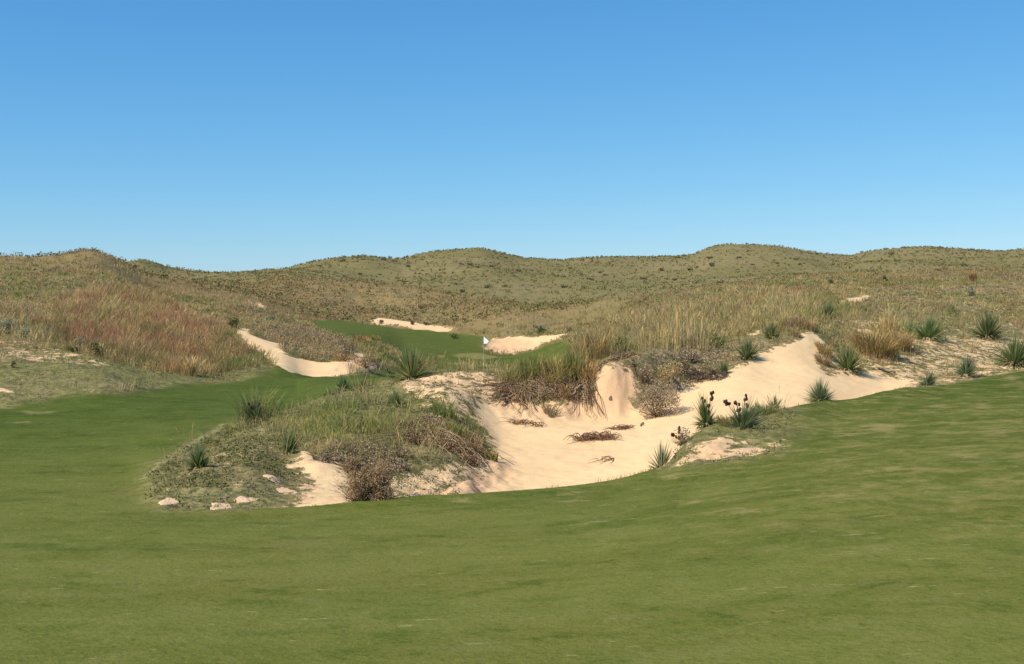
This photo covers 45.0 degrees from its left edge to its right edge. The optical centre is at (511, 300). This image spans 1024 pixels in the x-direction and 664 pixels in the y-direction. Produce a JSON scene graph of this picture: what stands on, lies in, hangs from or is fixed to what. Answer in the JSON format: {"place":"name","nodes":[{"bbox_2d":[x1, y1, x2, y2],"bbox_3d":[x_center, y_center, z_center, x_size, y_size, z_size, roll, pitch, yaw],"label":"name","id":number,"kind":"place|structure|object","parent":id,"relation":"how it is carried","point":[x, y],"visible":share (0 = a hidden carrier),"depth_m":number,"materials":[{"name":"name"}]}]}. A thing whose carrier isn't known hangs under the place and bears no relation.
{"place":"outdoors","nodes":[
{"label":"outdoors","id":0,"kind":"place"},
{"bbox_2d":[0,295,914,506],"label":"bunker sand","id":1,"kind":"structure","parent":0,"point":[547,455],"depth_m":28.69,"materials":[{"name":"sand"}]},
{"bbox_2d":[331,349,357,361],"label":"dry shrub","id":2,"kind":"object","parent":1,"relation":"on","point":[342,356],"visible":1,"depth_m":53.69,"materials":[{"name":"beige plant"}]},
{"bbox_2d":[354,353,379,367],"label":"dry shrub","id":3,"kind":"object","parent":1,"relation":"on","point":[363,360],"visible":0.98,"depth_m":52.95,"materials":[{"name":"brown plant"}]},
{"bbox_2d":[484,446,498,461],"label":"grass clump","id":4,"kind":"object","parent":1,"relation":"on","point":[494,457],"visible":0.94,"depth_m":22.75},
{"bbox_2d":[498,417,540,424],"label":"dead twigs","id":5,"kind":"object","parent":1,"relation":"on","point":[518,422],"visible":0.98,"depth_m":28.20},
{"bbox_2d":[523,421,545,427],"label":"dead twigs","id":6,"kind":"object","parent":1,"relation":"on","point":[535,422],"visible":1,"depth_m":27.96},
{"bbox_2d":[539,401,562,417],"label":"grass clump","id":7,"kind":"object","parent":1,"relation":"on","point":[549,410],"visible":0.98,"depth_m":29.15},
{"bbox_2d":[248,385,919,508],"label":"fringe grass","id":8,"kind":"structure","parent":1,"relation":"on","point":[430,493],"depth_m":18.63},
{"bbox_2d":[564,431,621,443],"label":"dead twigs","id":9,"kind":"object","parent":1,"relation":"on","point":[598,436],"visible":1,"depth_m":25.98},
{"bbox_2d":[588,456,613,462],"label":"dead twigs","id":10,"kind":"object","parent":1,"relation":"on","point":[604,457],"visible":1,"depth_m":23.48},
{"bbox_2d":[602,424,635,429],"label":"dead twigs","id":11,"kind":"object","parent":1,"relation":"on","point":[618,427],"visible":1,"depth_m":27.50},
{"bbox_2d":[628,377,682,418],"bbox_3d":[3.405,2.236,28.546,1.320,1.023,1.253,0,0,-41],"label":"dry shrub","id":12,"kind":"object","parent":1,"relation":"on","point":[658,410],"visible":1,"depth_m":28.45,"materials":[{"name":"brown plant"}]},
{"bbox_2d":[646,439,672,469],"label":"yucca","id":13,"kind":"object","parent":1,"relation":"on","point":[661,459],"visible":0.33,"depth_m":20.57,"materials":[{"name":"green plant"}]},
{"bbox_2d":[671,356,729,382],"bbox_3d":[4.855,1.785,31.787,1.543,0.691,1.316,0,0,0],"label":"root tangle","id":14,"kind":"object","parent":1,"relation":"on","point":[696,373],"visible":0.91,"depth_m":31.87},
{"bbox_2d":[767,396,782,408],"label":"yucca","id":15,"kind":"object","parent":1,"relation":"on","point":[775,402],"visible":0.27,"depth_m":25.57,"materials":[{"name":"green plant"}]},
{"bbox_2d":[0,251,1023,511],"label":"ground","id":16,"kind":"structure","parent":0,"point":[56,383],"depth_m":35.26,"materials":[{"name":"plant"}]},
{"bbox_2d":[0,318,15,332],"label":"shrub","id":17,"kind":"object","parent":16,"relation":"on","point":[5,324],"visible":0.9,"depth_m":48.36,"materials":[{"name":"green plant"}]},
{"bbox_2d":[15,325,30,339],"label":"shrub","id":18,"kind":"object","parent":16,"relation":"on","point":[25,331],"visible":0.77,"depth_m":46.51,"materials":[{"name":"green plant"}]},
{"bbox_2d":[60,325,80,334],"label":"grass clump","id":19,"kind":"object","parent":16,"relation":"on","point":[66,330],"visible":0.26,"depth_m":48.78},
{"bbox_2d":[68,346,78,352],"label":"shrub","id":20,"kind":"object","parent":16,"relation":"on","point":[72,349],"visible":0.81,"depth_m":44.23,"materials":[{"name":"green plant"}]},
{"bbox_2d":[76,337,86,349],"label":"shrub","id":21,"kind":"object","parent":16,"relation":"on","point":[78,342],"visible":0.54,"depth_m":45.05,"materials":[{"name":"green plant"}]},
{"bbox_2d":[88,341,103,356],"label":"shrub","id":22,"kind":"object","parent":16,"relation":"on","point":[97,349],"visible":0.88,"depth_m":43.16,"materials":[{"name":"green plant"}]},
{"bbox_2d":[158,498,178,504],"bbox_3d":[-4.501,2.651,16.219,0.277,0.068,0.506,0,0,-16],"label":"rock","id":23,"kind":"object","parent":16,"relation":"on","point":[167,501],"visible":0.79,"depth_m":16.20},
{"bbox_2d":[180,355,197,375],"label":"grass clump","id":24,"kind":"object","parent":16,"relation":"on","point":[188,364],"visible":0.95,"depth_m":43.09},
{"bbox_2d":[185,439,213,470],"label":"yucca","id":25,"kind":"object","parent":16,"relation":"on","point":[197,458],"visible":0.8,"depth_m":18.84,"materials":[{"name":"green plant"}]},
{"bbox_2d":[210,502,231,509],"bbox_3d":[-3.802,2.693,16.169,0.290,0.072,0.517,0,0,-14],"label":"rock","id":26,"kind":"object","parent":16,"relation":"on","point":[224,506],"visible":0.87,"depth_m":16.13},
{"bbox_2d":[225,317,239,326],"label":"shrub","id":27,"kind":"object","parent":16,"relation":"on","point":[231,322],"visible":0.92,"depth_m":62.90,"materials":[{"name":"green plant"}]},
{"bbox_2d":[234,496,258,502],"bbox_3d":[-3.559,2.671,16.615,0.303,0.069,0.386,0,0,31],"label":"rock","id":28,"kind":"object","parent":16,"relation":"on","point":[239,499],"visible":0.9,"depth_m":16.58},
{"bbox_2d":[236,397,272,421],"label":"yucca","id":29,"kind":"object","parent":16,"relation":"on","point":[254,409],"visible":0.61,"depth_m":26.46,"materials":[{"name":"green plant"}]},
{"bbox_2d":[224,383,291,420],"bbox_3d":[-5.557,2.194,27.048,1.512,0.874,1.510,0,0,-21],"label":"grass clump","id":30,"kind":"object","parent":16,"relation":"on","point":[239,413],"visible":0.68,"depth_m":26.89,"materials":[{"name":"plant"}]},
{"bbox_2d":[265,315,275,322],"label":"shrub","id":31,"kind":"object","parent":16,"relation":"on","point":[272,317],"visible":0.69,"depth_m":83.81,"materials":[{"name":"green plant"}]},
{"bbox_2d":[263,474,280,484],"bbox_3d":[-3.505,2.607,18.019,0.298,0.131,0.403,0,0,0],"label":"rock","id":32,"kind":"object","parent":16,"relation":"on","point":[273,479],"visible":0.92,"depth_m":17.97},
{"bbox_2d":[276,487,294,492],"bbox_3d":[-3.209,2.698,17.582,0.318,0.078,0.281,0,0,-27],"label":"rock","id":33,"kind":"object","parent":16,"relation":"on","point":[282,490],"visible":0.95,"depth_m":17.51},
{"bbox_2d":[278,427,300,453],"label":"yucca","id":34,"kind":"object","parent":16,"relation":"on","point":[290,443],"visible":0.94,"depth_m":20.57,"materials":[{"name":"green plant"}]},
{"bbox_2d":[248,321,358,360],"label":"mound brush","id":35,"kind":"object","parent":16,"relation":"on","point":[311,337],"visible":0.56,"depth_m":62.28,"materials":[{"name":"brown plant"}]},
{"bbox_2d":[144,365,496,496],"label":"island weeds","id":36,"kind":"object","parent":16,"relation":"on","point":[249,454],"visible":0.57,"depth_m":21.16,"materials":[{"name":"green plant"}]},
{"bbox_2d":[329,372,352,389],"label":"yucca","id":37,"kind":"object","parent":16,"relation":"on","point":[343,382],"visible":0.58,"depth_m":31.18,"materials":[{"name":"green plant"}]},
{"bbox_2d":[342,344,355,353],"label":"shrub","id":38,"kind":"object","parent":16,"relation":"on","point":[351,349],"visible":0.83,"depth_m":57.96,"materials":[{"name":"brown plant"}]},
{"bbox_2d":[331,455,379,501],"bbox_3d":[-2.086,2.446,16.755,0.773,0.692,0.750,0,0,0],"label":"dry weed","id":39,"kind":"object","parent":16,"relation":"on","point":[361,493],"visible":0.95,"depth_m":16.68,"materials":[{"name":"brown plant"}]},
{"bbox_2d":[351,334,370,343],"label":"grass clump","id":40,"kind":"object","parent":16,"relation":"on","point":[364,338],"visible":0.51,"depth_m":71.85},
{"bbox_2d":[356,376,367,386],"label":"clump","id":41,"kind":"object","parent":16,"relation":"on","point":[363,379],"visible":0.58,"depth_m":30.80,"materials":[{"name":"green plant"}]},
{"bbox_2d":[318,440,410,475],"bbox_3d":[-2.395,2.577,20.323,1.543,0.446,1.816,0,0,0],"label":"root tangle","id":42,"kind":"object","parent":16,"relation":"on","point":[398,463],"visible":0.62,"depth_m":20.45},
{"bbox_2d":[361,459,402,500],"bbox_3d":[-1.790,2.465,16.798,0.639,0.625,0.639,0,0,0],"label":"dry weed","id":43,"kind":"object","parent":16,"relation":"on","point":[382,479],"visible":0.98,"depth_m":16.70,"materials":[{"name":"brown plant"}]},
{"bbox_2d":[385,367,395,380],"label":"yucca","id":44,"kind":"object","parent":16,"relation":"on","point":[389,377],"visible":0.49,"depth_m":31.99,"materials":[{"name":"green plant"}]},
{"bbox_2d":[380,389,411,406],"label":"yucca","id":45,"kind":"object","parent":16,"relation":"on","point":[393,398],"visible":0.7,"depth_m":26.48,"materials":[{"name":"green plant"}]},
{"bbox_2d":[380,346,437,380],"bbox_3d":[-2.595,1.701,31.782,1.667,1.312,1.463,0,0,0],"label":"yucca","id":46,"kind":"object","parent":16,"relation":"on","point":[412,362],"visible":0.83,"depth_m":31.67,"materials":[{"name":"green plant"}]},
{"bbox_2d":[418,424,441,433],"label":"grass clump","id":47,"kind":"object","parent":16,"relation":"on","point":[436,427],"visible":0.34,"depth_m":22.87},
{"bbox_2d":[348,413,513,467],"bbox_3d":[-1.522,2.607,23.179,3.129,0.768,4.446,0,0,0],"label":"dry brush","id":48,"kind":"object","parent":16,"relation":"on","point":[454,442],"visible":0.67,"depth_m":22.41,"materials":[{"name":"plant"}]},
{"bbox_2d":[311,320,573,372],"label":"putting green","id":49,"kind":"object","parent":16,"relation":"on","point":[433,344],"visible":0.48,"depth_m":94.73,"materials":[{"name":"plant"}]},
{"bbox_2d":[370,334,381,341],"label":"grass clump","id":50,"kind":"object","parent":49,"relation":"on","point":[375,338],"visible":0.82,"depth_m":81.82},
{"bbox_2d":[430,396,458,420],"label":"grass clump","id":51,"kind":"object","parent":16,"relation":"on","point":[439,410],"visible":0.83,"depth_m":25.14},
{"bbox_2d":[443,418,469,438],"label":"grass clump","id":52,"kind":"object","parent":16,"relation":"on","point":[452,425],"visible":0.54,"depth_m":23.34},
{"bbox_2d":[0,366,1023,663],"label":"fairway","id":53,"kind":"structure","parent":16,"relation":"on","point":[882,528],"depth_m":11.14,"materials":[{"name":"plant"}]},
{"bbox_2d":[0,265,1023,469],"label":"tall grass","id":54,"kind":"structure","parent":16,"relation":"on","point":[116,322],"depth_m":53.22,"materials":[{"name":"plant"}]},
{"bbox_2d":[0,272,1023,509],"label":"ground cover","id":55,"kind":"object","parent":16,"relation":"on","point":[219,485],"visible":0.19,"depth_m":27.25,"materials":[{"name":"green plant"}]},
{"bbox_2d":[1,249,1022,363],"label":"slope shrubs","id":56,"kind":"object","parent":16,"relation":"on","point":[915,293],"visible":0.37,"depth_m":92.56,"materials":[{"name":"green plant"}]},
{"bbox_2d":[1,268,1022,378],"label":"red weeds","id":57,"kind":"object","parent":16,"relation":"on","point":[471,323],"visible":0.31,"depth_m":73.02,"materials":[{"name":"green plant"}]},
{"bbox_2d":[1,261,1023,398],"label":"dune shrubs","id":58,"kind":"object","parent":16,"relation":"on","point":[747,288],"visible":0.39,"depth_m":74.14,"materials":[{"name":"green plant"}]},
{"bbox_2d":[496,364,529,383],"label":"grass clump","id":59,"kind":"object","parent":16,"relation":"on","point":[511,372],"visible":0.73,"depth_m":30.68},
{"bbox_2d":[515,382,533,395],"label":"grass clump","id":60,"kind":"object","parent":16,"relation":"on","point":[521,388],"visible":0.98,"depth_m":29.89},
{"bbox_2d":[515,351,545,381],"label":"grass clump","id":61,"kind":"object","parent":16,"relation":"on","point":[533,368],"visible":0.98,"depth_m":30.48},
{"bbox_2d":[463,363,606,418],"bbox_3d":[0.568,2.157,30.116,3.594,1.241,2.714,0,0,0],"label":"root tangle","id":62,"kind":"object","parent":16,"relation":"on","point":[506,390],"visible":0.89,"depth_m":29.91,"materials":[{"name":"plant"}]},
{"bbox_2d":[534,325,546,333],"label":"yucca","id":63,"kind":"object","parent":16,"relation":"on","point":[541,329],"visible":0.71,"depth_m":103.86,"materials":[{"name":"green plant"}]},
{"bbox_2d":[536,353,574,385],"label":"grass clump","id":64,"kind":"object","parent":16,"relation":"on","point":[553,365],"visible":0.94,"depth_m":30.35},
{"bbox_2d":[555,382,579,398],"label":"grass clump","id":65,"kind":"object","parent":16,"relation":"on","point":[568,392],"visible":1,"depth_m":29.84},
{"bbox_2d":[562,346,588,380],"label":"grass clump","id":66,"kind":"object","parent":16,"relation":"on","point":[572,360],"visible":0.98,"depth_m":30.42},
{"bbox_2d":[565,340,592,362],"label":"grass clump","id":67,"kind":"object","parent":16,"relation":"on","point":[574,348],"visible":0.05,"depth_m":34.90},
{"bbox_2d":[575,355,599,384],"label":"grass clump","id":68,"kind":"object","parent":16,"relation":"on","point":[593,367],"visible":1,"depth_m":30.33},
{"bbox_2d":[572,320,616,363],"bbox_3d":[2.221,1.158,32.987,1.342,1.337,1.468,0,0,0],"label":"grass clump","id":69,"kind":"object","parent":16,"relation":"on","point":[599,342],"visible":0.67,"depth_m":32.83,"materials":[{"name":"plant"}]},
{"bbox_2d":[596,350,639,376],"bbox_3d":[2.624,1.568,31.004,1.170,0.675,1.242,0,0,0],"label":"root tangle","id":70,"kind":"object","parent":16,"relation":"on","point":[617,358],"visible":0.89,"depth_m":31.04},
{"bbox_2d":[611,351,631,358],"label":"dry shrub","id":71,"kind":"object","parent":16,"relation":"on","point":[622,355],"visible":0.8,"depth_m":31.35,"materials":[{"name":"brown plant"}]},
{"bbox_2d":[614,336,633,350],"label":"shrub","id":72,"kind":"object","parent":16,"relation":"on","point":[620,339],"visible":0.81,"depth_m":33.42,"materials":[{"name":"green plant"}]},
{"bbox_2d":[636,362,654,384],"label":"dry shrub","id":73,"kind":"object","parent":16,"relation":"on","point":[645,375],"visible":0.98,"depth_m":30.33,"materials":[{"name":"brown plant"}]},
{"bbox_2d":[633,321,680,354],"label":"grass clump","id":74,"kind":"object","parent":16,"relation":"on","point":[642,334],"visible":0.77,"depth_m":33.37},
{"bbox_2d":[655,360,685,384],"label":"dry shrub","id":75,"kind":"object","parent":16,"relation":"on","point":[668,374],"visible":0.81,"depth_m":30.74,"materials":[{"name":"beige plant"}]},
{"bbox_2d":[671,426,683,445],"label":"yucca","id":76,"kind":"object","parent":16,"relation":"on","point":[673,434],"visible":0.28,"depth_m":21.98,"materials":[{"name":"brown plant"}]},
{"bbox_2d":[669,427,691,445],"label":"dry shrub","id":77,"kind":"object","parent":16,"relation":"on","point":[682,437],"visible":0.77,"depth_m":21.36,"materials":[{"name":"brown plant"}]},
{"bbox_2d":[660,306,714,354],"bbox_3d":[4.863,0.747,34.498,1.498,1.529,1.539,0,0,0],"label":"grass clump","id":78,"kind":"object","parent":16,"relation":"on","point":[690,334],"visible":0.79,"depth_m":34.53,"materials":[{"name":"plant"}]},
{"bbox_2d":[679,348,703,360],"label":"dry shrub","id":79,"kind":"object","parent":16,"relation":"on","point":[693,355],"visible":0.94,"depth_m":32.91,"materials":[{"name":"brown plant"}]},
{"bbox_2d":[628,339,772,385],"bbox_3d":[5.126,1.624,33.116,1.751,1.061,6.826,0,0,34],"label":"grey brush","id":80,"kind":"object","parent":16,"relation":"on","point":[708,354],"visible":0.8,"depth_m":33.11,"materials":[{"name":"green plant"}]},
{"bbox_2d":[689,391,716,431],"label":"yucca","id":81,"kind":"object","parent":16,"relation":"on","point":[706,417],"visible":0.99,"depth_m":22.50,"materials":[{"name":"green plant"}]},
{"bbox_2d":[704,332,731,347],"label":"shrub","id":82,"kind":"object","parent":16,"relation":"on","point":[717,339],"visible":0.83,"depth_m":35.19,"materials":[{"name":"green plant"}]},
{"bbox_2d":[714,413,734,426],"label":"grass clump","id":83,"kind":"object","parent":16,"relation":"on","point":[723,421],"visible":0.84,"depth_m":22.33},
{"bbox_2d":[718,361,730,373],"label":"yucca","id":84,"kind":"object","parent":16,"relation":"on","point":[724,368],"visible":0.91,"depth_m":32.17,"materials":[{"name":"green plant"}]},
{"bbox_2d":[721,394,768,429],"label":"yucca","id":85,"kind":"object","parent":16,"relation":"on","point":[743,418],"visible":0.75,"depth_m":22.09,"materials":[{"name":"green plant"}]},
{"bbox_2d":[733,336,762,360],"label":"yucca","id":86,"kind":"object","parent":16,"relation":"on","point":[747,353],"visible":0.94,"depth_m":33.55,"materials":[{"name":"green plant"}]},
{"bbox_2d":[748,402,779,414],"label":"grass clump","id":87,"kind":"object","parent":16,"relation":"on","point":[769,410],"visible":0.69,"depth_m":24.10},
{"bbox_2d":[762,320,778,338],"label":"yucca","id":88,"kind":"object","parent":16,"relation":"on","point":[772,329],"visible":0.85,"depth_m":36.36,"materials":[{"name":"green plant"}]},
{"bbox_2d":[779,313,805,331],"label":"grass clump","id":89,"kind":"object","parent":16,"relation":"on","point":[788,321],"visible":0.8,"depth_m":37.33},
{"bbox_2d":[790,327,801,337],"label":"grass clump","id":90,"kind":"object","parent":16,"relation":"on","point":[794,333],"visible":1,"depth_m":36.24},
{"bbox_2d":[800,318,815,331],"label":"grass clump","id":91,"kind":"object","parent":16,"relation":"on","point":[809,326],"visible":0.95,"depth_m":37.28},
{"bbox_2d":[801,375,839,402],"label":"yucca","id":92,"kind":"object","parent":16,"relation":"on","point":[819,393],"visible":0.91,"depth_m":26.98,"materials":[{"name":"green plant"}]},
{"bbox_2d":[813,352,831,365],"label":"grass clump","id":93,"kind":"object","parent":16,"relation":"on","point":[822,360],"visible":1,"depth_m":34.56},
{"bbox_2d":[814,341,834,357],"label":"grass clump","id":94,"kind":"object","parent":16,"relation":"on","point":[825,351],"visible":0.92,"depth_m":35.70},
{"bbox_2d":[820,298,839,320],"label":"yucca","id":95,"kind":"object","parent":16,"relation":"on","point":[829,310],"visible":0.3,"depth_m":44.98,"materials":[{"name":"green plant"}]},
{"bbox_2d":[830,339,869,376],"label":"yucca","id":96,"kind":"object","parent":16,"relation":"on","point":[849,360],"visible":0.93,"depth_m":34.44,"materials":[{"name":"green plant"}]},
{"bbox_2d":[845,329,904,360],"bbox_3d":[11.203,1.339,38.246,1.996,1.043,1.989,0,0,0],"label":"grass clump","id":97,"kind":"object","parent":16,"relation":"on","point":[871,344],"visible":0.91,"depth_m":37.81,"materials":[{"name":"plant"}]},
{"bbox_2d":[878,312,901,333],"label":"grass clump","id":98,"kind":"object","parent":16,"relation":"on","point":[887,324],"visible":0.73,"depth_m":44.86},
{"bbox_2d":[879,329,917,351],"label":"grass clump","id":99,"kind":"object","parent":16,"relation":"on","point":[906,340],"visible":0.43,"depth_m":39.80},
{"bbox_2d":[899,291,913,297],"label":"shrub","id":100,"kind":"object","parent":16,"relation":"on","point":[905,294],"visible":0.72,"depth_m":71.91,"materials":[{"name":"green plant"}]},
{"bbox_2d":[900,318,919,333],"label":"yucca","id":101,"kind":"object","parent":16,"relation":"on","point":[908,323],"visible":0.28,"depth_m":47.05,"materials":[{"name":"green plant"}]},
{"bbox_2d":[916,369,940,386],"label":"yucca","id":102,"kind":"object","parent":16,"relation":"on","point":[929,378],"visible":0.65,"depth_m":32.13,"materials":[{"name":"green plant"}]},
{"bbox_2d":[908,311,952,341],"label":"yucca","id":103,"kind":"object","parent":16,"relation":"on","point":[929,331],"visible":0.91,"depth_m":43.99,"materials":[{"name":"green plant"}]},
{"bbox_2d":[946,353,983,378],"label":"yucca","id":104,"kind":"object","parent":16,"relation":"on","point":[967,366],"visible":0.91,"depth_m":35.49,"materials":[{"name":"green plant"}]},
{"bbox_2d":[964,285,975,294],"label":"shrub","id":105,"kind":"object","parent":16,"relation":"on","point":[970,290],"visible":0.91,"depth_m":77.95,"materials":[{"name":"green plant"}]},
{"bbox_2d":[967,271,977,280],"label":"grass clump","id":106,"kind":"object","parent":16,"relation":"on","point":[971,276],"visible":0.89,"depth_m":95.87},
{"bbox_2d":[964,307,1006,341],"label":"yucca","id":107,"kind":"object","parent":16,"relation":"on","point":[987,326],"visible":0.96,"depth_m":48.31,"materials":[{"name":"green plant"}]},
{"bbox_2d":[984,328,1023,367],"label":"yucca","id":108,"kind":"object","parent":16,"relation":"on","point":[1014,355],"visible":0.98,"depth_m":39.58,"materials":[{"name":"green plant"}]},
{"bbox_2d":[0,0,1023,271],"label":"sky","id":109,"kind":"structure","parent":0,"point":[204,135],"materials":[{"name":"blue"}]},
{"bbox_2d":[2,244,1023,324],"bbox_3d":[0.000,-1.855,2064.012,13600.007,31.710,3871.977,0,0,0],"label":"hills","id":110,"kind":"structure","parent":0,"point":[728,262],"depth_m":309.45,"materials":[{"name":"plant"}]},
{"bbox_2d":[0,243,1023,325],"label":"hill shrubs","id":111,"kind":"object","parent":110,"relation":"on","point":[343,311],"visible":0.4,"depth_m":264.42,"materials":[{"name":"green plant"}]},
{"bbox_2d":[0,248,1023,354],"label":"slope grass","id":112,"kind":"structure","parent":110,"relation":"on","point":[959,270],"depth_m":114.91,"materials":[{"name":"plant"}]},
{"bbox_2d":[878,368,895,372],"bbox_3d":[10.803,2.002,35.628,0.484,0.166,0.171,0,0,0],"label":"fallen log","id":113,"kind":"object","parent":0,"point":[882,369],"visible":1,"depth_m":35.62,"materials":[{"name":"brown wood"}]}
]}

